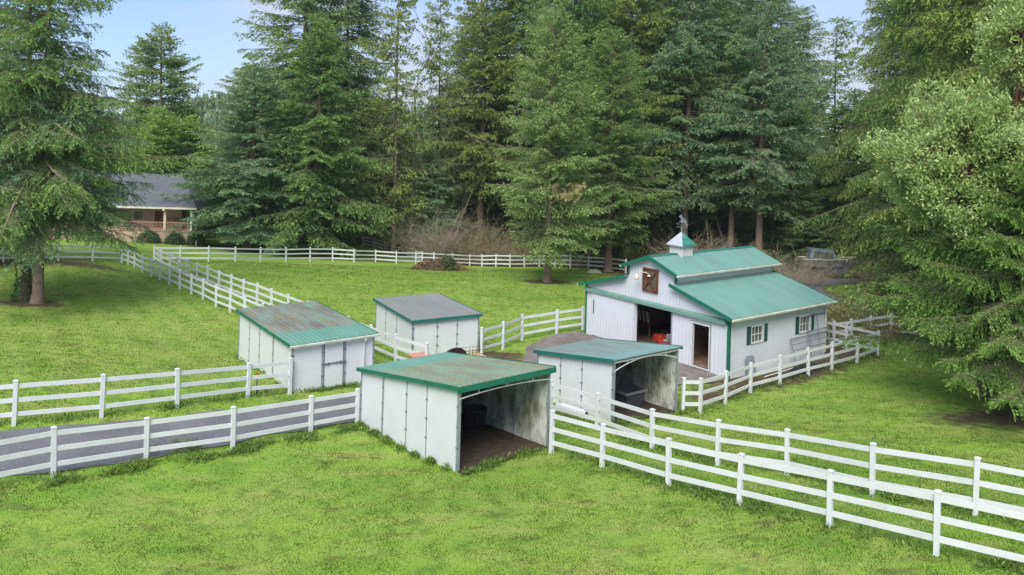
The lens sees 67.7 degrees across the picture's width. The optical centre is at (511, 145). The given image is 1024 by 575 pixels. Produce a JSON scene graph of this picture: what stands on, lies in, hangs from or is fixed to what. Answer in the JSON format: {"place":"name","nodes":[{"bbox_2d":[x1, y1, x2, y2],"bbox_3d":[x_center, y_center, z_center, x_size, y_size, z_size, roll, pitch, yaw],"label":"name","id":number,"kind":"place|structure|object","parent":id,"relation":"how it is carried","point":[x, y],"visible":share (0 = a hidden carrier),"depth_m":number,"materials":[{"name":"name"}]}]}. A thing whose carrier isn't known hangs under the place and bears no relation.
{"place":"outdoors","nodes":[
{"label":"outdoors","id":0,"kind":"place"},
{"bbox_2d":[0,396,359,474],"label":"driveway","id":1,"kind":"structure","parent":0,"point":[22,446],"depth_m":26.03,"materials":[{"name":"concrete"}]},
{"bbox_2d":[369,413,547,474],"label":"dirt floor","id":2,"kind":"structure","parent":0,"point":[485,441],"depth_m":27.18,"materials":[{"name":"soil"}]},
{"bbox_2d":[463,404,487,426],"bbox_3d":[-1.438,10.495,29.600,0.980,0.660,0.794,2,0,-17],"label":"water tub","id":3,"kind":"object","parent":2,"relation":"on","point":[474,415],"visible":1,"depth_m":29.35,"materials":[{"name":"black plastic"}]},
{"bbox_2d":[0,0,948,146],"label":"sky","id":4,"kind":"structure","parent":0,"point":[207,29],"materials":[{"name":"blue"}]},
{"bbox_2d":[0,168,1023,574],"bbox_3d":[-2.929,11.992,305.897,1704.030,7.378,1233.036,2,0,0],"label":"ground","id":5,"kind":"structure","parent":0,"point":[966,414],"depth_m":24.55,"materials":[{"name":"plant"}]},
{"bbox_2d":[10,248,33,301],"bbox_3d":[-31.494,8.291,49.539,1.869,3.574,1.874,2,0,0],"label":"ivy","id":6,"kind":"object","parent":5,"relation":"on","point":[12,297],"visible":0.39,"depth_m":49.00,"materials":[{"name":"green plant"}]},
{"bbox_2d":[0,0,118,257],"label":"fir tree","id":7,"kind":"object","parent":5,"relation":"on","point":[5,242],"visible":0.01,"depth_m":62.49,"materials":[{"name":"green plant"}]},
{"bbox_2d":[0,243,120,261],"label":"rail fence","id":8,"kind":"object","parent":5,"relation":"on","point":[58,256],"visible":0.41,"depth_m":65.08,"materials":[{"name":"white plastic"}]},
{"bbox_2d":[0,0,156,300],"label":"fir tree","id":9,"kind":"object","parent":5,"relation":"on","point":[60,29],"visible":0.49,"depth_m":47.86,"materials":[{"name":"green plant"}]},
{"bbox_2d":[0,0,216,303],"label":"fir tree","id":10,"kind":"object","parent":5,"relation":"on","point":[73,188],"visible":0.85,"depth_m":47.22,"materials":[{"name":"green plant"}]},
{"bbox_2d":[44,172,214,244],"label":"house","id":11,"kind":"structure","parent":5,"relation":"on","point":[153,211],"depth_m":92.03,"materials":[{"name":"beige"}]},
{"bbox_2d":[107,47,167,166],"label":"fir tree","id":12,"kind":"object","parent":5,"relation":"on","point":[126,75],"visible":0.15,"depth_m":114.99,"materials":[{"name":"green plant"}]},
{"bbox_2d":[0,358,292,425],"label":"rail fence","id":13,"kind":"object","parent":5,"relation":"on","point":[101,393],"visible":0.91,"depth_m":27.62,"materials":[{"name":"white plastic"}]},
{"bbox_2d":[136,230,160,243],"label":"shrub","id":14,"kind":"object","parent":5,"relation":"on","point":[157,238],"visible":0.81,"depth_m":88.66,"materials":[{"name":"green plant"}]},
{"bbox_2d":[113,106,188,174],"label":"cedar tree","id":15,"kind":"object","parent":5,"relation":"on","point":[161,120],"visible":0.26,"depth_m":100.59,"materials":[{"name":"green plant"}]},
{"bbox_2d":[98,22,226,188],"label":"fir tree","id":16,"kind":"object","parent":5,"relation":"on","point":[180,86],"visible":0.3,"depth_m":110.87,"materials":[{"name":"green plant"}]},
{"bbox_2d":[163,232,185,244],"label":"shrub","id":17,"kind":"object","parent":5,"relation":"on","point":[176,237],"visible":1,"depth_m":88.85,"materials":[{"name":"green plant"}]},
{"bbox_2d":[0,388,359,477],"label":"rail fence","id":18,"kind":"object","parent":5,"relation":"on","point":[53,433],"visible":0.9,"depth_m":25.18,"materials":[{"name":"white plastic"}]},
{"bbox_2d":[121,249,264,312],"bbox_3d":[-24.803,10.070,56.958,0.368,1.951,30.544,2,0,-41],"label":"rail fence","id":19,"kind":"object","parent":5,"relation":"on","point":[216,287],"visible":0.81,"depth_m":55.35,"materials":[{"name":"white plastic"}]},
{"bbox_2d":[185,227,204,245],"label":"shrub","id":20,"kind":"object","parent":5,"relation":"on","point":[200,240],"visible":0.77,"depth_m":89.59,"materials":[{"name":"green plant"}]},
{"bbox_2d":[160,114,239,226],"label":"cedar tree","id":21,"kind":"object","parent":5,"relation":"on","point":[191,125],"visible":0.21,"depth_m":103.17,"materials":[{"name":"green plant"}]},
{"bbox_2d":[193,64,259,187],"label":"conifer","id":22,"kind":"object","parent":5,"relation":"on","point":[228,81],"visible":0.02,"depth_m":133.33,"materials":[{"name":"green plant"}]},
{"bbox_2d":[156,59,331,247],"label":"spruce tree","id":23,"kind":"object","parent":5,"relation":"on","point":[230,207],"visible":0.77,"depth_m":89.22,"materials":[{"name":"green plant"}]},
{"bbox_2d":[195,0,381,244],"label":"fir tree","id":24,"kind":"object","parent":5,"relation":"on","point":[306,11],"visible":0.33,"depth_m":104.39,"materials":[{"name":"green plant"}]},
{"bbox_2d":[153,246,428,360],"bbox_3d":[-18.777,10.214,53.674,0.766,2.472,45.255,2,0,-40],"label":"rail fence","id":25,"kind":"object","parent":5,"relation":"on","point":[396,338],"visible":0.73,"depth_m":52.47,"materials":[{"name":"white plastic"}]},
{"bbox_2d":[235,300,380,392],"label":"loafing shed","id":26,"kind":"structure","parent":5,"relation":"on","point":[321,344],"depth_m":34.00,"materials":[{"name":"metal"}]},
{"bbox_2d":[324,341,343,363],"bbox_3d":[-7.736,8.961,33.195,0.900,0.959,0.034,2,0,-37],"label":"door","id":27,"kind":"structure","parent":26,"relation":"in","point":[334,352],"depth_m":33.18,"materials":[{"name":"wood"}]},
{"bbox_2d":[323,360,345,387],"bbox_3d":[-7.725,9.942,33.195,1.080,1.120,0.080,2,0,-37],"label":"door","id":28,"kind":"structure","parent":26,"relation":"in","point":[333,372],"depth_m":33.19,"materials":[{"name":"metal"}]},
{"bbox_2d":[234,11,400,257],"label":"fir tree","id":29,"kind":"object","parent":5,"relation":"on","point":[316,145],"visible":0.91,"depth_m":90.47,"materials":[{"name":"green plant"}]},
{"bbox_2d":[280,0,411,242],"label":"fir tree","id":30,"kind":"object","parent":5,"relation":"on","point":[365,8],"visible":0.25,"depth_m":111.66,"materials":[{"name":"green plant"}]},
{"bbox_2d":[327,101,424,242],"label":"fir tree","id":31,"kind":"object","parent":5,"relation":"on","point":[379,189],"visible":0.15,"depth_m":114.70,"materials":[{"name":"green plant"}]},
{"bbox_2d":[338,207,415,248],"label":"bare shrub","id":32,"kind":"object","parent":5,"relation":"on","point":[373,234],"visible":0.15,"depth_m":111.28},
{"bbox_2d":[224,0,536,238],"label":"bare tree","id":33,"kind":"object","parent":5,"relation":"on","point":[427,63],"visible":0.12,"depth_m":110.91,"materials":[{"name":"wood"}]},
{"bbox_2d":[153,246,626,272],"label":"rail fence","id":34,"kind":"object","parent":5,"relation":"on","point":[375,255],"visible":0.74,"depth_m":84.29,"materials":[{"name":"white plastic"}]},
{"bbox_2d":[353,0,446,255],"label":"fir tree","id":35,"kind":"object","parent":5,"relation":"on","point":[396,106],"visible":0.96,"depth_m":100.42,"materials":[{"name":"green plant"}]},
{"bbox_2d":[374,132,435,217],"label":"conifer","id":36,"kind":"object","parent":5,"relation":"on","point":[403,149],"visible":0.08,"depth_m":137.83,"materials":[{"name":"green plant"}]},
{"bbox_2d":[346,186,469,254],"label":"bare shrub","id":37,"kind":"object","parent":5,"relation":"on","point":[387,244],"visible":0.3,"depth_m":103.30,"materials":[{"name":"plant"}]},
{"bbox_2d":[373,293,482,354],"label":"loafing shed","id":38,"kind":"structure","parent":5,"relation":"on","point":[439,323],"depth_m":41.08,"materials":[{"name":"metal"}]},
{"bbox_2d":[384,146,472,255],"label":"fir tree","id":39,"kind":"object","parent":5,"relation":"on","point":[424,183],"visible":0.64,"depth_m":103.03,"materials":[{"name":"green plant"}]},
{"bbox_2d":[370,190,499,262],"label":"bare shrub","id":40,"kind":"object","parent":5,"relation":"on","point":[426,242],"visible":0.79,"depth_m":96.59,"materials":[{"name":"plant"}]},
{"bbox_2d":[412,0,468,227],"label":"fir tree","id":41,"kind":"object","parent":5,"relation":"on","point":[435,117],"visible":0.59,"depth_m":111.15,"materials":[{"name":"green plant"}]},
{"bbox_2d":[410,254,470,270],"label":"brush pile","id":42,"kind":"object","parent":5,"relation":"on","point":[448,263],"visible":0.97,"depth_m":76.00,"materials":[{"name":"brown plant"}]},
{"bbox_2d":[361,8,532,239],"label":"bare tree","id":43,"kind":"object","parent":5,"relation":"on","point":[408,87],"visible":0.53,"depth_m":110.75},
{"bbox_2d":[394,206,513,263],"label":"bare shrub","id":44,"kind":"object","parent":5,"relation":"on","point":[449,251],"visible":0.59,"depth_m":96.55,"materials":[{"name":"plant"}]},
{"bbox_2d":[356,352,555,472],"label":"loafing shed","id":45,"kind":"structure","parent":5,"relation":"on","point":[418,404],"depth_m":27.40,"materials":[{"name":"metal"}]},
{"bbox_2d":[416,8,516,234],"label":"conifer","id":46,"kind":"object","parent":5,"relation":"on","point":[458,55],"visible":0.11,"depth_m":130.79,"materials":[{"name":"green plant"}]},
{"bbox_2d":[430,202,538,265],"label":"bare shrub","id":47,"kind":"object","parent":5,"relation":"on","point":[469,246],"visible":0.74,"depth_m":95.24,"materials":[{"name":"plant"}]},
{"bbox_2d":[415,0,556,252],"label":"fir tree","id":48,"kind":"object","parent":5,"relation":"on","point":[470,112],"visible":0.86,"depth_m":109.17,"materials":[{"name":"green plant"}]},
{"bbox_2d":[443,90,540,245],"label":"conifer","id":49,"kind":"object","parent":5,"relation":"on","point":[470,209],"visible":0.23,"depth_m":114.64,"materials":[{"name":"green plant"}]},
{"bbox_2d":[452,1,536,227],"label":"conifer","id":50,"kind":"object","parent":5,"relation":"on","point":[501,54],"depth_m":132.21,"materials":[{"name":"green plant"}]},
{"bbox_2d":[461,225,541,266],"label":"bare shrub","id":51,"kind":"object","parent":5,"relation":"on","point":[501,251],"visible":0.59,"depth_m":93.22,"materials":[{"name":"plant"}]},
{"bbox_2d":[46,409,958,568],"bbox_3d":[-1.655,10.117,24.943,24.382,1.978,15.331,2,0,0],"label":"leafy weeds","id":52,"kind":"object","parent":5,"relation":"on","point":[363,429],"visible":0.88,"depth_m":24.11,"materials":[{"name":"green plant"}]},
{"bbox_2d":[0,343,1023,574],"bbox_3d":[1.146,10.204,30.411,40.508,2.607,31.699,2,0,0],"label":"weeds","id":53,"kind":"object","parent":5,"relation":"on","point":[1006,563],"visible":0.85,"depth_m":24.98,"materials":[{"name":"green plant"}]},
{"bbox_2d":[476,109,553,240],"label":"conifer","id":54,"kind":"object","parent":5,"relation":"on","point":[513,228],"visible":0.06,"depth_m":117.15,"materials":[{"name":"green plant"}]},
{"bbox_2d":[454,0,588,247],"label":"fir tree","id":55,"kind":"object","parent":5,"relation":"on","point":[525,12],"visible":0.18,"depth_m":115.31,"materials":[{"name":"green plant"}]},
{"bbox_2d":[480,306,584,352],"bbox_3d":[1.027,10.703,44.347,1.169,1.898,9.073,2,0,43],"label":"rail fence","id":56,"kind":"object","parent":5,"relation":"on","point":[557,312],"visible":0.93,"depth_m":44.66,"materials":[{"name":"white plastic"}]},
{"bbox_2d":[481,3,620,281],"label":"fir tree","id":57,"kind":"object","parent":5,"relation":"on","point":[565,163],"visible":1,"depth_m":67.12,"materials":[{"name":"green plant"}]},
{"bbox_2d":[482,0,652,265],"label":"fir tree","id":58,"kind":"object","parent":5,"relation":"on","point":[575,7],"visible":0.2,"depth_m":92.13,"materials":[{"name":"green plant"}]},
{"bbox_2d":[514,0,668,255],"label":"fir tree","id":59,"kind":"object","parent":5,"relation":"on","point":[609,21],"visible":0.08,"depth_m":106.15,"materials":[{"name":"green plant"}]},
{"bbox_2d":[324,229,875,272],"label":"undergrowth","id":60,"kind":"object","parent":5,"relation":"on","point":[621,255],"visible":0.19,"depth_m":95.14,"materials":[{"name":"brown plant"}]},
{"bbox_2d":[533,338,682,422],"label":"loafing shed","id":61,"kind":"structure","parent":5,"relation":"on","point":[604,367],"depth_m":32.73,"materials":[{"name":"metal"}]},
{"bbox_2d":[542,25,680,271],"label":"fir tree","id":62,"kind":"object","parent":5,"relation":"on","point":[625,135],"visible":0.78,"depth_m":78.05,"materials":[{"name":"green plant"}]},
{"bbox_2d":[522,331,723,384],"bbox_3d":[3.965,11.340,39.798,8.831,0.197,11.219,2,0,-38],"label":"yard pad","id":63,"kind":"object","parent":5,"relation":"on","point":[687,372],"visible":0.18,"depth_m":42.50,"materials":[{"name":"brown dirt"},{"name":"gravel"}]},
{"bbox_2d":[576,0,701,261],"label":"fir tree","id":64,"kind":"object","parent":5,"relation":"on","point":[664,150],"visible":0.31,"depth_m":92.99,"materials":[{"name":"green plant"}]},
{"bbox_2d":[614,401,673,421],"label":"dirt floor","id":65,"kind":"structure","parent":5,"relation":"on","point":[645,405],"depth_m":32.43,"materials":[{"name":"soil"}]},
{"bbox_2d":[615,383,647,408],"bbox_3d":[5.054,10.877,33.000,1.280,0.760,0.980,2,0,-37],"label":"stock tub","id":66,"kind":"object","parent":65,"relation":"on","point":[632,394],"visible":0.84,"depth_m":32.80,"materials":[{"name":"black plastic"}]},
{"bbox_2d":[622,114,688,247],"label":"conifer","id":67,"kind":"object","parent":5,"relation":"on","point":[650,238],"visible":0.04,"depth_m":114.84,"materials":[{"name":"green plant"}]},
{"bbox_2d":[594,0,723,253],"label":"fir tree","id":68,"kind":"object","parent":5,"relation":"on","point":[657,222],"visible":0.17,"depth_m":98.30,"materials":[{"name":"green plant"}]},
{"bbox_2d":[637,184,708,243],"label":"conifer","id":69,"kind":"object","parent":5,"relation":"on","point":[674,229],"visible":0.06,"depth_m":115.14,"materials":[{"name":"green plant"}]},
{"bbox_2d":[637,216,733,253],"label":"bare shrub","id":70,"kind":"object","parent":5,"relation":"on","point":[722,239],"visible":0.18,"depth_m":76.95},
{"bbox_2d":[625,0,766,236],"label":"fir tree","id":71,"kind":"object","parent":5,"relation":"on","point":[682,35],"visible":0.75,"depth_m":91.42,"materials":[{"name":"green plant"}]},
{"bbox_2d":[577,231,837,378],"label":"stable","id":72,"kind":"structure","parent":5,"relation":"on","point":[719,311],"depth_m":42.03,"materials":[{"name":"white"}]},
{"bbox_2d":[591,292,634,340],"bbox_3d":[5.842,10.091,44.515,0.075,2.570,3.480,2,0,-37],"label":"sliding door","id":73,"kind":"structure","parent":72,"relation":"in","point":[612,318],"depth_m":44.49,"materials":[{"name":"white"}]},
{"bbox_2d":[642,267,658,293],"bbox_3d":[7.636,7.454,42.230,0.168,1.310,1.120,2,0,-37],"label":"hay door","id":74,"kind":"structure","parent":72,"relation":"in","point":[649,284],"depth_m":42.20,"materials":[{"name":"brown wood"}]},
{"bbox_2d":[650,330,670,343],"bbox_3d":[8.488,10.866,42.593,1.020,1.164,1.774,2,0,-15],"label":"lawn tractor","id":75,"kind":"object","parent":72,"relation":"on","point":[661,338],"visible":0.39,"depth_m":42.64,"materials":[{"name":"red paint"}]},
{"bbox_2d":[751,324,763,343],"bbox_3d":[12.666,9.737,39.470,1.090,0.910,0.110,2,0,-37],"label":"window","id":76,"kind":"structure","parent":72,"relation":"in","point":[756,330],"depth_m":39.52,"materials":[{"name":"white paint"}]},
{"bbox_2d":[799,314,810,333],"bbox_3d":[16.132,9.822,42.088,1.120,0.930,0.110,2,0,-37],"label":"window","id":77,"kind":"structure","parent":72,"relation":"in","point":[802,321],"depth_m":42.10,"materials":[{"name":"white paint"}]},
{"bbox_2d":[662,134,765,248],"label":"conifer","id":78,"kind":"object","parent":5,"relation":"on","point":[700,234],"visible":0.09,"depth_m":111.84,"materials":[{"name":"green plant"}]},
{"bbox_2d":[661,0,779,248],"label":"fir tree","id":79,"kind":"object","parent":5,"relation":"on","point":[717,225],"visible":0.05,"depth_m":102.58,"materials":[{"name":"green plant"}]},
{"bbox_2d":[664,0,799,247],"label":"fir tree","id":80,"kind":"object","parent":5,"relation":"on","point":[724,137],"visible":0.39,"depth_m":91.12,"materials":[{"name":"green plant"}]},
{"bbox_2d":[706,147,768,245],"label":"conifer","id":81,"kind":"object","parent":5,"relation":"on","point":[746,226],"visible":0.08,"depth_m":111.22,"materials":[{"name":"green plant"}]},
{"bbox_2d":[694,0,855,250],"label":"fir tree","id":82,"kind":"object","parent":5,"relation":"on","point":[772,186],"visible":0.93,"depth_m":86.37,"materials":[{"name":"green plant"}]},
{"bbox_2d":[681,322,879,412],"bbox_3d":[13.489,11.046,38.742,17.896,2.081,3.371,2,0,-44],"label":"rail fence","id":83,"kind":"object","parent":5,"relation":"on","point":[750,376],"visible":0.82,"depth_m":37.44,"materials":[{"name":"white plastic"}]},
{"bbox_2d":[549,409,1023,562],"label":"rail fence","id":84,"kind":"object","parent":5,"relation":"on","point":[936,517],"visible":0.94,"depth_m":20.04,"materials":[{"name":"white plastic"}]},
{"bbox_2d":[550,379,1023,515],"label":"rail fence","id":85,"kind":"object","parent":5,"relation":"on","point":[977,464],"visible":0.88,"depth_m":23.20,"materials":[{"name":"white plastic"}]},
{"bbox_2d":[734,94,839,260],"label":"fir tree","id":86,"kind":"object","parent":5,"relation":"on","point":[768,237],"visible":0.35,"depth_m":93.93,"materials":[{"name":"green plant"}]},
{"bbox_2d":[747,0,830,175],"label":"conifer","id":87,"kind":"object","parent":5,"relation":"on","point":[789,46],"visible":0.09,"depth_m":131.64,"materials":[{"name":"green plant"}]},
{"bbox_2d":[782,363,826,378],"bbox_3d":[15.533,11.794,40.300,3.900,0.170,1.300,2,0,-37],"label":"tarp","id":88,"kind":"object","parent":5,"relation":"on","point":[796,368],"visible":0.56,"depth_m":40.08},
{"bbox_2d":[765,4,845,187],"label":"conifer","id":89,"kind":"object","parent":5,"relation":"on","point":[806,40],"visible":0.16,"depth_m":132.81,"materials":[{"name":"green plant"}]},
{"bbox_2d":[773,179,838,260],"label":"fir tree","id":90,"kind":"object","parent":5,"relation":"on","point":[803,235],"visible":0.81,"depth_m":87.44,"materials":[{"name":"green plant"}]},
{"bbox_2d":[760,238,854,288],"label":"bare shrub","id":91,"kind":"object","parent":5,"relation":"on","point":[798,271],"visible":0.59,"depth_m":67.42,"materials":[{"name":"plant"}]},
{"bbox_2d":[775,252,849,285],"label":"bare shrub","id":92,"kind":"object","parent":5,"relation":"on","point":[822,281],"visible":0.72,"depth_m":69.75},
{"bbox_2d":[790,330,834,365],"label":"tube gate","id":93,"kind":"structure","parent":5,"relation":"on","point":[809,346],"depth_m":41.91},
{"bbox_2d":[806,312,830,361],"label":"tube gate","id":94,"kind":"structure","parent":5,"relation":"on","point":[818,334],"depth_m":42.49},
{"bbox_2d":[789,16,869,223],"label":"fir tree","id":95,"kind":"object","parent":5,"relation":"on","point":[835,64],"visible":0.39,"depth_m":99.89,"materials":[{"name":"green plant"}]},
{"bbox_2d":[798,247,864,276],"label":"pickup truck","id":96,"kind":"object","parent":5,"relation":"on","point":[820,251],"visible":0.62,"depth_m":76.32,"materials":[{"name":"grey metal"}]},
{"bbox_2d":[779,88,889,256],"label":"fir tree","id":97,"kind":"object","parent":5,"relation":"on","point":[832,185],"visible":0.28,"depth_m":91.61,"materials":[{"name":"green plant"}]},
{"bbox_2d":[825,263,866,278],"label":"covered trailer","id":98,"kind":"object","parent":5,"relation":"on","point":[842,266],"visible":0.56,"depth_m":74.75,"materials":[{"name":"grey"}]},
{"bbox_2d":[841,251,896,293],"bbox_3d":[30.147,10.666,62.147,10.352,5.606,9.250,2,0,3],"label":"bare shrub","id":99,"kind":"object","parent":5,"relation":"on","point":[859,274],"visible":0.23,"depth_m":62.07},
{"bbox_2d":[806,0,950,273],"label":"fir tree","id":100,"kind":"object","parent":5,"relation":"on","point":[872,58],"visible":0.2,"depth_m":79.91,"materials":[{"name":"green plant"}]},
{"bbox_2d":[823,287,967,344],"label":"brambles","id":101,"kind":"object","parent":5,"relation":"on","point":[854,313],"visible":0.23,"depth_m":48.86,"materials":[{"name":"green plant"}]},
{"bbox_2d":[794,0,1001,307],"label":"fir tree","id":102,"kind":"object","parent":5,"relation":"on","point":[868,208],"visible":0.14,"depth_m":63.83,"materials":[{"name":"green plant"}]},
{"bbox_2d":[832,313,972,343],"bbox_3d":[25.036,11.402,46.989,11.884,1.995,3.100,2,0,0],"label":"rail fence","id":103,"kind":"object","parent":5,"relation":"on","point":[851,322],"visible":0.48,"depth_m":46.85,"materials":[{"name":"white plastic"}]},
{"bbox_2d":[845,151,1001,311],"bbox_3d":[31.142,4.851,52.589,14.600,15.455,13.727,2,0,27],"label":"fir tree","id":104,"kind":"object","parent":5,"relation":"on","point":[894,273],"visible":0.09,"depth_m":52.08,"materials":[{"name":"green plant"}]},
{"bbox_2d":[836,0,1023,332],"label":"fir tree","id":105,"kind":"object","parent":5,"relation":"on","point":[965,39],"visible":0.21,"depth_m":51.11,"materials":[{"name":"green plant"}]},
{"bbox_2d":[837,148,1023,421],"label":"fir tree","id":106,"kind":"object","parent":5,"relation":"on","point":[990,329],"visible":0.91,"depth_m":32.61,"materials":[{"name":"green plant"}]},
{"bbox_2d":[851,0,1023,396],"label":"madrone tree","id":107,"kind":"object","parent":5,"relation":"on","point":[978,136],"visible":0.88,"depth_m":33.60,"materials":[{"name":"green plant"}]},
{"bbox_2d":[795,278,890,312],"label":"road","id":108,"kind":"structure","parent":0,"point":[820,288],"depth_m":70.63,"materials":[{"name":"asphalt"}]},
{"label":"distant hill","id":109,"kind":"structure","parent":0,"visible":0},
{"bbox_2d":[97,90,814,161],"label":"hill woods","id":110,"kind":"object","parent":109,"relation":"on","point":[206,118],"visible":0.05,"depth_m":538.78,"materials":[{"name":"plant"}]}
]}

